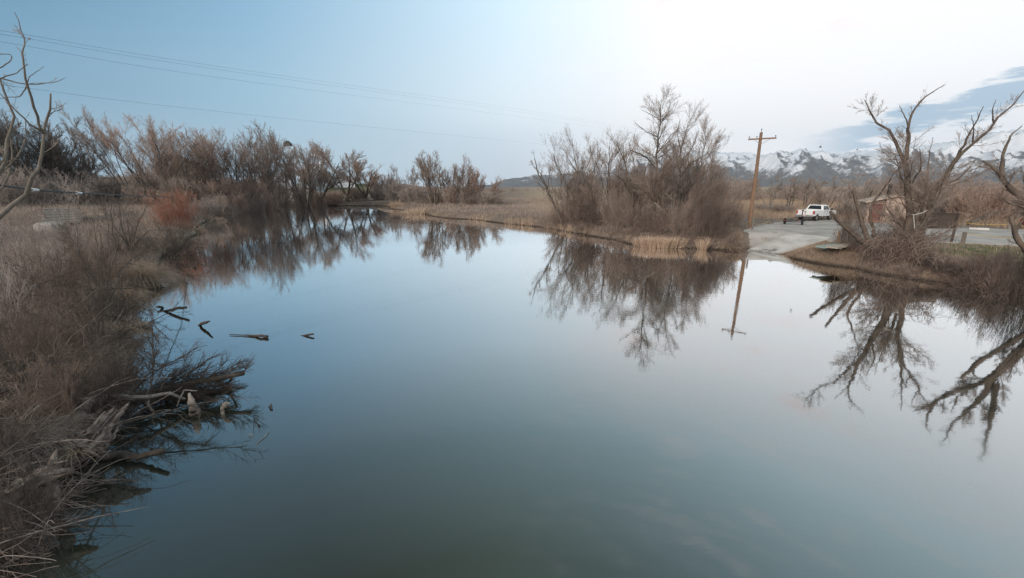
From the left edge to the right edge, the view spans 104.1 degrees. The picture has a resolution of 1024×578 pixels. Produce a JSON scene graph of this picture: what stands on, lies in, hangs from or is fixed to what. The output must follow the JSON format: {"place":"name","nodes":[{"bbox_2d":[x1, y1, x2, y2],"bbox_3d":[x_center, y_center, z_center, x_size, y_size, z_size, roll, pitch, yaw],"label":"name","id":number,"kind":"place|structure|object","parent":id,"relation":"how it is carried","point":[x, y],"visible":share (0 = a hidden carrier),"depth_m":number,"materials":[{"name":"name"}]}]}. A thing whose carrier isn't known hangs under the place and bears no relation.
{"place":"outdoors","nodes":[
{"label":"outdoors","id":0,"kind":"place"},
{"bbox_2d":[0,206,1023,577],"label":"river water","id":1,"kind":"structure","parent":0,"point":[460,398],"depth_m":9.56,"materials":[{"name":"liquid"}]},
{"bbox_2d":[97,448,164,460],"bbox_3d":[-7.637,3.330,8.055,1.312,0.298,0.293,0,14,0],"label":"dead limb","id":2,"kind":"object","parent":1,"relation":"on","point":[120,454],"visible":0.98,"depth_m":8.04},
{"bbox_2d":[631,235,689,247],"bbox_3d":[13.517,-4.315,36.346,5.539,1.075,2.248,0,14,0],"label":"reed bed","id":3,"kind":"object","parent":1,"relation":"on","point":[656,243],"visible":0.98,"depth_m":36.20,"materials":[{"name":"beige plant"}]},
{"bbox_2d":[0,176,1023,538],"bbox_3d":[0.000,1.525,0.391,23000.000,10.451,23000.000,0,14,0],"label":"ground","id":4,"kind":"structure","parent":0,"point":[530,194],"depth_m":41.38,"materials":[{"name":"soil"}]},
{"bbox_2d":[0,109,41,202],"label":"bare tree","id":5,"kind":"object","parent":4,"relation":"on","point":[3,129],"visible":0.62,"depth_m":61.96,"materials":[{"name":"brown plant"}]},
{"bbox_2d":[0,404,49,488],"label":"brush","id":6,"kind":"object","parent":4,"relation":"on","point":[10,439],"visible":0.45,"depth_m":6.91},
{"bbox_2d":[0,260,61,334],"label":"brush","id":7,"kind":"object","parent":4,"relation":"on","point":[7,285],"visible":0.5,"depth_m":12.58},
{"bbox_2d":[0,163,63,207],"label":"shrub","id":8,"kind":"object","parent":4,"relation":"on","point":[12,194],"visible":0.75,"depth_m":59.37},
{"bbox_2d":[0,12,65,218],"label":"overhanging tree","id":9,"kind":"object","parent":4,"relation":"on","point":[8,208],"visible":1,"depth_m":5.73,"materials":[{"name":"brown plant"}]},
{"bbox_2d":[0,226,67,296],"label":"brush","id":10,"kind":"object","parent":4,"relation":"on","point":[14,278],"visible":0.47,"depth_m":17.36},
{"bbox_2d":[0,448,74,506],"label":"splintered log","id":11,"kind":"object","parent":4,"relation":"on","point":[69,471],"visible":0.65,"depth_m":6.50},
{"bbox_2d":[0,316,74,403],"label":"brush","id":12,"kind":"object","parent":4,"relation":"on","point":[10,368],"visible":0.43,"depth_m":9.06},
{"bbox_2d":[0,411,82,577],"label":"brush","id":13,"kind":"object","parent":4,"relation":"on","point":[9,516],"visible":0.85,"depth_m":5.89,"materials":[{"name":"plant"}]},
{"bbox_2d":[0,211,84,241],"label":"brush","id":14,"kind":"object","parent":4,"relation":"on","point":[22,230],"visible":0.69,"depth_m":30.95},
{"bbox_2d":[0,399,102,482],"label":"brush","id":15,"kind":"object","parent":4,"relation":"on","point":[49,428],"depth_m":7.62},
{"bbox_2d":[0,114,102,205],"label":"bare tree","id":16,"kind":"object","parent":4,"relation":"on","point":[53,165],"visible":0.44,"depth_m":66.05,"materials":[{"name":"brown plant"}]},
{"bbox_2d":[0,232,109,313],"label":"brush","id":17,"kind":"object","parent":4,"relation":"on","point":[23,274],"visible":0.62,"depth_m":14.95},
{"bbox_2d":[15,121,104,189],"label":"bare tree","id":18,"kind":"object","parent":4,"relation":"on","point":[78,168],"visible":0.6,"depth_m":68.29,"materials":[{"name":"brown plant"}]},
{"bbox_2d":[10,215,111,261],"bbox_3d":[-25.415,-2.329,23.126,4.238,3.907,3.843,2,15,8],"label":"brush","id":19,"kind":"object","parent":4,"relation":"on","point":[59,245],"visible":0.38,"depth_m":22.77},
{"bbox_2d":[0,280,121,369],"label":"brush","id":20,"kind":"object","parent":4,"relation":"on","point":[22,332],"visible":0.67,"depth_m":10.66,"materials":[{"name":"plant"}]},
{"bbox_2d":[40,208,81,225],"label":"stone steps","id":21,"kind":"structure","parent":4,"relation":"on","point":[50,216],"depth_m":42.60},
{"bbox_2d":[0,345,129,449],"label":"brush","id":22,"kind":"object","parent":4,"relation":"on","point":[50,393],"visible":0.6,"depth_m":8.21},
{"bbox_2d":[19,168,111,205],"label":"shrub","id":23,"kind":"object","parent":4,"relation":"on","point":[69,183],"visible":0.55,"depth_m":66.15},
{"bbox_2d":[45,168,96,254],"bbox_3d":[-19.808,-3.428,17.953,1.483,3.886,2.018,-4,15,-16],"label":"bare bush","id":24,"kind":"object","parent":4,"relation":"on","point":[75,213],"visible":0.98,"depth_m":17.96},
{"bbox_2d":[17,259,141,355],"bbox_3d":[-13.097,1.520,12.370,2.705,5.085,2.479,1,14,4],"label":"brush","id":25,"kind":"object","parent":4,"relation":"on","point":[101,301],"visible":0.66,"depth_m":12.25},
{"bbox_2d":[45,402,129,467],"bbox_3d":[-8.332,2.941,7.792,1.340,0.944,0.720,-9,17,-31],"label":"splintered log","id":26,"kind":"object","parent":4,"relation":"on","point":[105,435],"visible":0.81,"depth_m":7.73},
{"bbox_2d":[54,100,127,189],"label":"bare tree","id":27,"kind":"object","parent":4,"relation":"on","point":[79,133],"visible":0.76,"depth_m":71.77,"materials":[{"name":"brown plant"}]},
{"bbox_2d":[0,243,183,543],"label":"debris","id":28,"kind":"object","parent":4,"relation":"on","point":[58,441],"visible":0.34,"depth_m":8.43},
{"bbox_2d":[34,328,153,430],"bbox_3d":[-9.293,2.652,8.926,1.722,4.019,1.840,-6,15,-21],"label":"brush","id":29,"kind":"object","parent":4,"relation":"on","point":[108,398],"visible":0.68,"depth_m":8.77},
{"bbox_2d":[49,222,157,290],"bbox_3d":[-20.562,-1.160,20.300,3.608,4.804,3.874,-10,18,-35],"label":"brush","id":30,"kind":"object","parent":4,"relation":"on","point":[95,251],"visible":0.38,"depth_m":19.97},
{"bbox_2d":[0,211,212,577],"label":"shore brush","id":31,"kind":"object","parent":4,"relation":"on","point":[30,363],"visible":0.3,"depth_m":8.03,"materials":[{"name":"plant"}]},
{"bbox_2d":[53,178,164,306],"bbox_3d":[-15.726,-1.800,15.905,2.926,5.036,3.208,13,19,41],"label":"bare bush","id":32,"kind":"object","parent":4,"relation":"on","point":[115,239],"visible":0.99,"depth_m":15.68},
{"bbox_2d":[33,391,185,408],"bbox_3d":[-9.539,2.716,9.375,2.960,0.497,0.383,-6,16,-22],"label":"dead limb","id":33,"kind":"object","parent":4,"relation":"on","point":[134,397],"visible":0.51,"depth_m":9.57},
{"bbox_2d":[75,322,145,399],"bbox_3d":[-10.313,2.370,10.327,1.274,3.435,1.193,10,17,33],"label":"brush","id":34,"kind":"object","parent":4,"relation":"on","point":[115,359],"visible":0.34,"depth_m":10.21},
{"bbox_2d":[92,176,134,202],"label":"shrub","id":35,"kind":"object","parent":4,"relation":"on","point":[109,186],"visible":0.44,"depth_m":74.43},
{"bbox_2d":[79,249,154,328],"bbox_3d":[-15.329,1.021,15.464,2.242,5.215,2.054,8,17,30],"label":"brush","id":36,"kind":"object","parent":4,"relation":"on","point":[121,293],"visible":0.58,"depth_m":15.34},
{"bbox_2d":[0,218,260,483],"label":"debris","id":37,"kind":"object","parent":4,"relation":"on","point":[77,367],"visible":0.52,"depth_m":9.58,"materials":[{"name":"wood"}]},
{"bbox_2d":[89,156,172,245],"bbox_3d":[-20.872,-4.817,21.937,2.316,4.840,2.978,7,16,25],"label":"bare bush","id":38,"kind":"object","parent":4,"relation":"on","point":[115,206],"visible":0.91,"depth_m":21.87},
{"bbox_2d":[99,217,162,258],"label":"brush","id":39,"kind":"object","parent":4,"relation":"on","point":[128,248],"visible":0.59,"depth_m":26.63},
{"bbox_2d":[121,184,154,204],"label":"shrub","id":40,"kind":"object","parent":4,"relation":"on","point":[139,200],"visible":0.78,"depth_m":68.39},
{"bbox_2d":[70,113,209,202],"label":"bare tree","id":41,"kind":"object","parent":4,"relation":"on","point":[152,141],"visible":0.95,"depth_m":72.10,"materials":[{"name":"brown plant"}]},
{"bbox_2d":[105,256,186,289],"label":"grass tussock","id":42,"kind":"object","parent":4,"relation":"on","point":[157,275],"depth_m":22.40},
{"bbox_2d":[60,307,254,415],"bbox_3d":[-8.802,1.708,10.367,3.768,2.391,2.357,-8,16,-27],"label":"toppled tree","id":43,"kind":"object","parent":4,"relation":"on","point":[187,381],"visible":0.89,"depth_m":10.25,"materials":[{"name":"wood"}]},
{"bbox_2d":[126,217,196,259],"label":"brush","id":44,"kind":"object","parent":4,"relation":"on","point":[172,244],"visible":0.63,"depth_m":31.02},
{"bbox_2d":[0,198,328,367],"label":"meadow grass","id":45,"kind":"structure","parent":4,"relation":"on","point":[30,219],"depth_m":31.29,"materials":[{"name":"plant"}]},
{"bbox_2d":[118,125,220,199],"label":"bare tree","id":46,"kind":"object","parent":4,"relation":"on","point":[179,143],"visible":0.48,"depth_m":78.13,"materials":[{"name":"brown plant"}]},
{"bbox_2d":[136,180,213,233],"bbox_3d":[-36.698,-8.856,43.305,6.323,5.831,7.568,-4,15,-17],"label":"willow bush","id":47,"kind":"object","parent":4,"relation":"on","point":[163,213],"visible":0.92,"depth_m":43.48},
{"bbox_2d":[151,172,199,202],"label":"shrub","id":48,"kind":"object","parent":4,"relation":"on","point":[172,185],"visible":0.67,"depth_m":72.91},
{"bbox_2d":[183,178,218,203],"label":"shrub","id":49,"kind":"object","parent":4,"relation":"on","point":[206,189],"visible":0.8,"depth_m":76.86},
{"bbox_2d":[159,128,243,188],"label":"bare tree","id":50,"kind":"object","parent":4,"relation":"on","point":[209,167],"visible":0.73,"depth_m":80.48,"materials":[{"name":"brown plant"}]},
{"bbox_2d":[183,197,226,215],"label":"shrub","id":51,"kind":"object","parent":4,"relation":"on","point":[210,206],"visible":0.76,"depth_m":65.65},
{"bbox_2d":[201,190,240,216],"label":"shrub","id":52,"kind":"object","parent":4,"relation":"on","point":[225,211],"visible":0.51,"depth_m":73.97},
{"bbox_2d":[198,174,244,203],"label":"shrub","id":53,"kind":"object","parent":4,"relation":"on","point":[225,189],"visible":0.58,"depth_m":81.86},
{"bbox_2d":[174,126,270,193],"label":"bare tree","id":54,"kind":"object","parent":4,"relation":"on","point":[238,167],"visible":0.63,"depth_m":86.11,"materials":[{"name":"brown plant"}]},
{"bbox_2d":[208,189,248,213],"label":"shrub","id":55,"kind":"object","parent":4,"relation":"on","point":[241,204],"visible":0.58,"depth_m":81.08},
{"bbox_2d":[230,174,265,211],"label":"shrub","id":56,"kind":"object","parent":4,"relation":"on","point":[252,190],"visible":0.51,"depth_m":86.93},
{"bbox_2d":[213,120,300,194],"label":"bare tree","id":57,"kind":"object","parent":4,"relation":"on","point":[265,158],"visible":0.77,"depth_m":89.65,"materials":[{"name":"brown plant"}]},
{"bbox_2d":[246,174,286,210],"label":"shrub","id":58,"kind":"object","parent":4,"relation":"on","point":[269,206],"visible":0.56,"depth_m":90.82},
{"bbox_2d":[244,135,309,208],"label":"bare tree","id":59,"kind":"object","parent":4,"relation":"on","point":[286,174],"visible":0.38,"depth_m":97.47,"materials":[{"name":"brown plant"}]},
{"bbox_2d":[272,138,333,207],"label":"bare tree","id":60,"kind":"object","parent":4,"relation":"on","point":[311,176],"visible":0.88,"depth_m":101.44,"materials":[{"name":"brown plant"}]},
{"bbox_2d":[267,141,355,205],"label":"bare tree","id":61,"kind":"object","parent":4,"relation":"on","point":[331,183],"visible":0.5,"depth_m":107.13,"materials":[{"name":"brown plant"}]},
{"bbox_2d":[312,143,369,201],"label":"bare tree","id":62,"kind":"object","parent":4,"relation":"on","point":[349,172],"visible":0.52,"depth_m":115.03,"materials":[{"name":"brown plant"}]},
{"bbox_2d":[336,155,384,200],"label":"bare tree","id":63,"kind":"object","parent":4,"relation":"on","point":[358,170],"visible":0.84,"depth_m":117.57,"materials":[{"name":"brown plant"}]},
{"bbox_2d":[381,178,412,202],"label":"shrub","id":64,"kind":"object","parent":4,"relation":"on","point":[395,188],"visible":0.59,"depth_m":112.11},
{"bbox_2d":[392,182,429,203],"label":"shrub","id":65,"kind":"object","parent":4,"relation":"on","point":[418,193],"visible":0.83,"depth_m":102.73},
{"bbox_2d":[410,150,445,204],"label":"bare tree","id":66,"kind":"object","parent":4,"relation":"on","point":[423,168],"visible":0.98,"depth_m":94.13,"materials":[{"name":"brown plant"}]},
{"bbox_2d":[422,154,476,202],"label":"bare tree","id":67,"kind":"object","parent":4,"relation":"on","point":[455,167],"visible":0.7,"depth_m":95.22,"materials":[{"name":"brown plant"}]},
{"bbox_2d":[447,164,482,203],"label":"bare tree","id":68,"kind":"object","parent":4,"relation":"on","point":[469,182],"visible":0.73,"depth_m":89.63,"materials":[{"name":"brown plant"}]},
{"bbox_2d":[470,188,506,204],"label":"shrub","id":69,"kind":"object","parent":4,"relation":"on","point":[489,199],"visible":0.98,"depth_m":87.96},
{"bbox_2d":[2,162,1023,206],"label":"distant woods","id":70,"kind":"object","parent":4,"relation":"on","point":[155,183],"visible":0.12,"depth_m":109.97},
{"bbox_2d":[409,196,724,234],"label":"field grass","id":71,"kind":"structure","parent":4,"relation":"on","point":[542,206],"depth_m":74.71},
{"bbox_2d":[543,150,605,217],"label":"bare tree","id":72,"kind":"object","parent":4,"relation":"on","point":[569,186],"visible":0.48,"depth_m":52.38,"materials":[{"name":"brown plant"}]},
{"bbox_2d":[560,190,592,224],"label":"shrub","id":73,"kind":"object","parent":4,"relation":"on","point":[574,214],"visible":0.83,"depth_m":48.86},
{"bbox_2d":[541,127,612,221],"bbox_3d":[8.182,-13.735,49.456,9.610,12.882,5.929,-6,15,-21],"label":"bare tree","id":74,"kind":"object","parent":4,"relation":"on","point":[577,168],"visible":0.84,"depth_m":48.84,"materials":[{"name":"brown plant"}]},
{"bbox_2d":[570,197,612,232],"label":"shrub","id":75,"kind":"object","parent":4,"relation":"on","point":[591,217],"visible":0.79,"depth_m":46.09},
{"bbox_2d":[563,149,639,221],"bbox_3d":[10.827,-12.655,49.386,8.256,9.346,7.441,-7,16,-25],"label":"bare tree","id":76,"kind":"object","parent":4,"relation":"on","point":[591,181],"visible":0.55,"depth_m":48.38,"materials":[{"name":"brown plant"}]},
{"bbox_2d":[595,181,635,232],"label":"shrub","id":77,"kind":"object","parent":4,"relation":"on","point":[617,213],"visible":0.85,"depth_m":43.17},
{"bbox_2d":[591,141,650,212],"bbox_3d":[13.776,-13.672,50.146,8.695,10.899,8.394,6,16,23],"label":"bare tree","id":78,"kind":"object","parent":4,"relation":"on","point":[621,159],"visible":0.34,"depth_m":49.88,"materials":[{"name":"brown plant"}]},
{"bbox_2d":[588,129,662,224],"bbox_3d":[12.706,-12.174,45.680,8.718,12.226,8.376,7,16,26],"label":"bare tree","id":79,"kind":"object","parent":4,"relation":"on","point":[621,185],"visible":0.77,"depth_m":45.37,"materials":[{"name":"brown plant"}]},
{"bbox_2d":[509,215,752,250],"bbox_3d":[8.700,-7.057,46.102,7.686,2.314,34.124,-10,18,-35],"label":"shore brush","id":80,"kind":"object","parent":4,"relation":"on","point":[635,235],"visible":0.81,"depth_m":39.30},
{"bbox_2d":[619,197,666,237],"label":"shrub","id":81,"kind":"object","parent":4,"relation":"on","point":[629,221],"visible":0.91,"depth_m":39.83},
{"bbox_2d":[622,84,688,225],"bbox_3d":[15.422,-12.903,41.631,7.680,15.235,6.703,0,14,0],"label":"bare tree","id":82,"kind":"object","parent":4,"relation":"on","point":[661,186],"visible":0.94,"depth_m":41.00,"materials":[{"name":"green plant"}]},
{"bbox_2d":[642,200,681,236],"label":"shrub","id":83,"kind":"object","parent":4,"relation":"on","point":[656,223],"visible":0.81,"depth_m":38.81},
{"bbox_2d":[654,192,704,239],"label":"shrub","id":84,"kind":"object","parent":4,"relation":"on","point":[675,222],"visible":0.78,"depth_m":37.19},
{"bbox_2d":[656,98,726,219],"bbox_3d":[18.995,-12.323,41.825,7.547,14.029,6.929,0,14,0],"label":"bare tree","id":85,"kind":"object","parent":4,"relation":"on","point":[680,167],"visible":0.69,"depth_m":41.67,"materials":[{"name":"brown plant"}]},
{"bbox_2d":[668,135,730,222],"bbox_3d":[20.771,-11.991,44.019,8.111,10.188,9.000,4,15,15],"label":"bare tree","id":86,"kind":"object","parent":4,"relation":"on","point":[699,171],"visible":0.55,"depth_m":43.13,"materials":[{"name":"brown plant"}]},
{"bbox_2d":[676,112,726,187],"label":"bare tree","id":87,"kind":"object","parent":4,"relation":"on","point":[708,138],"visible":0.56,"depth_m":47.54,"materials":[{"name":"brown plant"}]},
{"bbox_2d":[676,181,734,244],"bbox_3d":[17.392,-5.615,37.131,4.692,8.950,5.082,-1,14,-2],"label":"shrub","id":88,"kind":"object","parent":4,"relation":"on","point":[705,217],"visible":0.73,"depth_m":36.00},
{"bbox_2d":[695,164,741,225],"bbox_3d":[22.585,-8.021,44.112,5.552,11.218,5.127,9,17,33],"label":"shrub","id":89,"kind":"object","parent":4,"relation":"on","point":[720,190],"visible":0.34,"depth_m":43.21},
{"bbox_2d":[687,158,755,206],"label":"bare tree","id":90,"kind":"object","parent":4,"relation":"on","point":[746,187],"visible":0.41,"depth_m":45.62,"materials":[{"name":"brown plant"}]},
{"bbox_2d":[703,193,744,248],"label":"shrub","id":91,"kind":"object","parent":4,"relation":"on","point":[722,225],"visible":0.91,"depth_m":35.41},
{"bbox_2d":[713,189,749,228],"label":"shrub","id":92,"kind":"object","parent":4,"relation":"on","point":[735,215],"visible":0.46,"depth_m":40.27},
{"bbox_2d":[748,129,776,228],"bbox_3d":[24.189,-10.511,39.661,2.351,10.127,0.379,8,17,30],"label":"utility pole","id":93,"kind":"object","parent":4,"relation":"on","point":[760,138],"visible":0.94,"depth_m":39.41,"materials":[{"name":"brown wood"}]},
{"bbox_2d":[746,233,831,253],"bbox_3d":[23.341,-3.647,34.002,6.085,1.719,3.089,-5,15,-18],"label":"boat ramp","id":94,"kind":"object","parent":4,"relation":"on","point":[787,242],"visible":0.8,"depth_m":34.15,"materials":[{"name":"concrete"}]},
{"bbox_2d":[721,230,864,267],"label":"bank grass","id":95,"kind":"structure","parent":4,"relation":"on","point":[806,249],"depth_m":29.50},
{"bbox_2d":[806,175,845,207],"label":"bare tree","id":96,"kind":"object","parent":4,"relation":"on","point":[820,196],"visible":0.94,"depth_m":57.33,"materials":[{"name":"brown plant"}]},
{"bbox_2d":[674,227,1022,283],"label":"bank grass","id":97,"kind":"structure","parent":4,"relation":"on","point":[956,255],"depth_m":27.61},
{"bbox_2d":[674,197,1023,228],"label":"field grass","id":98,"kind":"structure","parent":4,"relation":"on","point":[785,214],"depth_m":57.40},
{"bbox_2d":[830,203,869,249],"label":"shrub","id":99,"kind":"object","parent":4,"relation":"on","point":[844,233],"visible":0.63,"depth_m":28.82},
{"bbox_2d":[832,171,874,217],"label":"bare tree","id":100,"kind":"object","parent":4,"relation":"on","point":[846,195],"visible":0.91,"depth_m":53.00,"materials":[{"name":"brown plant"}]},
{"bbox_2d":[743,220,1023,248],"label":"gravel lot","id":101,"kind":"structure","parent":4,"relation":"on","point":[757,233],"depth_m":36.77,"materials":[{"name":"gravel"}]},
{"bbox_2d":[795,204,835,220],"bbox_3d":[38.388,-9.667,50.369,5.905,1.877,2.460,-8,16,-29],"label":"pickup truck","id":102,"kind":"object","parent":101,"relation":"on","point":[814,212],"visible":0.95,"depth_m":49.46,"materials":[{"name":"white paint"}]},
{"bbox_2d":[857,184,922,223],"bbox_3d":[44.719,-10.094,47.319,5.445,4.650,4.900,8,16,28],"label":"stone hut","id":103,"kind":"object","parent":4,"relation":"on","point":[878,202],"visible":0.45,"depth_m":46.66,"materials":[{"name":"stone"}]},
{"bbox_2d":[862,228,922,261],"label":"shrub","id":104,"kind":"object","parent":4,"relation":"on","point":[898,248],"visible":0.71,"depth_m":25.58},
{"bbox_2d":[888,222,932,259],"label":"shrub","id":105,"kind":"object","parent":4,"relation":"on","point":[915,236],"visible":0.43,"depth_m":25.15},
{"bbox_2d":[840,211,986,276],"bbox_3d":[24.736,-2.860,24.821,4.285,3.989,6.629,-13,19,-42],"label":"hanging brush","id":106,"kind":"object","parent":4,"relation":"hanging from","point":[925,244],"visible":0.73,"depth_m":24.60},
{"bbox_2d":[829,85,1023,260],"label":"old willow","id":107,"kind":"object","parent":4,"relation":"on","point":[924,185],"visible":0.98,"depth_m":25.84,"materials":[{"name":"brown plant"}]},
{"bbox_2d":[860,250,1022,294],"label":"shore brush","id":108,"kind":"object","parent":4,"relation":"on","point":[897,269],"visible":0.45,"depth_m":23.97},
{"bbox_2d":[926,213,960,241],"bbox_3d":[32.372,-4.452,30.318,2.573,2.604,0.245,0,14,0],"label":"sign board","id":109,"kind":"object","parent":4,"relation":"on","point":[943,220],"visible":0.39,"depth_m":30.13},
{"bbox_2d":[939,252,1020,291],"bbox_3d":[25.082,-0.596,21.346,2.743,3.036,2.662,6,15,21],"label":"shrub","id":110,"kind":"object","parent":4,"relation":"on","point":[975,268],"visible":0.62,"depth_m":21.32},
{"bbox_2d":[942,177,1021,222],"bbox_3d":[52.513,-9.767,44.163,7.387,5.578,7.864,6,15,21],"label":"shrub","id":111,"kind":"object","parent":4,"relation":"on","point":[989,203],"visible":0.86,"depth_m":44.26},
{"bbox_2d":[963,242,1023,301],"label":"shrub","id":112,"kind":"object","parent":4,"relation":"on","point":[998,274],"visible":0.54,"depth_m":20.10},
{"bbox_2d":[975,124,1023,253],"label":"old willow","id":113,"kind":"object","parent":4,"relation":"on","point":[1018,198],"visible":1,"depth_m":18.57,"materials":[{"name":"brown plant"}]},
{"bbox_2d":[989,233,1023,302],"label":"shrub","id":114,"kind":"object","parent":4,"relation":"on","point":[1019,289],"visible":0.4,"depth_m":19.54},
{"bbox_2d":[0,0,1023,186],"label":"sky","id":115,"kind":"structure","parent":0,"point":[789,70],"materials":[{"name":"blue"}]},
{"bbox_2d":[459,129,1023,186],"bbox_3d":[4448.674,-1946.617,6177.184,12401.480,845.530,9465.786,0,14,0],"label":"mountain","id":116,"kind":"structure","parent":0,"point":[805,164],"depth_m":5574.63,"materials":[{"name":"snow"}]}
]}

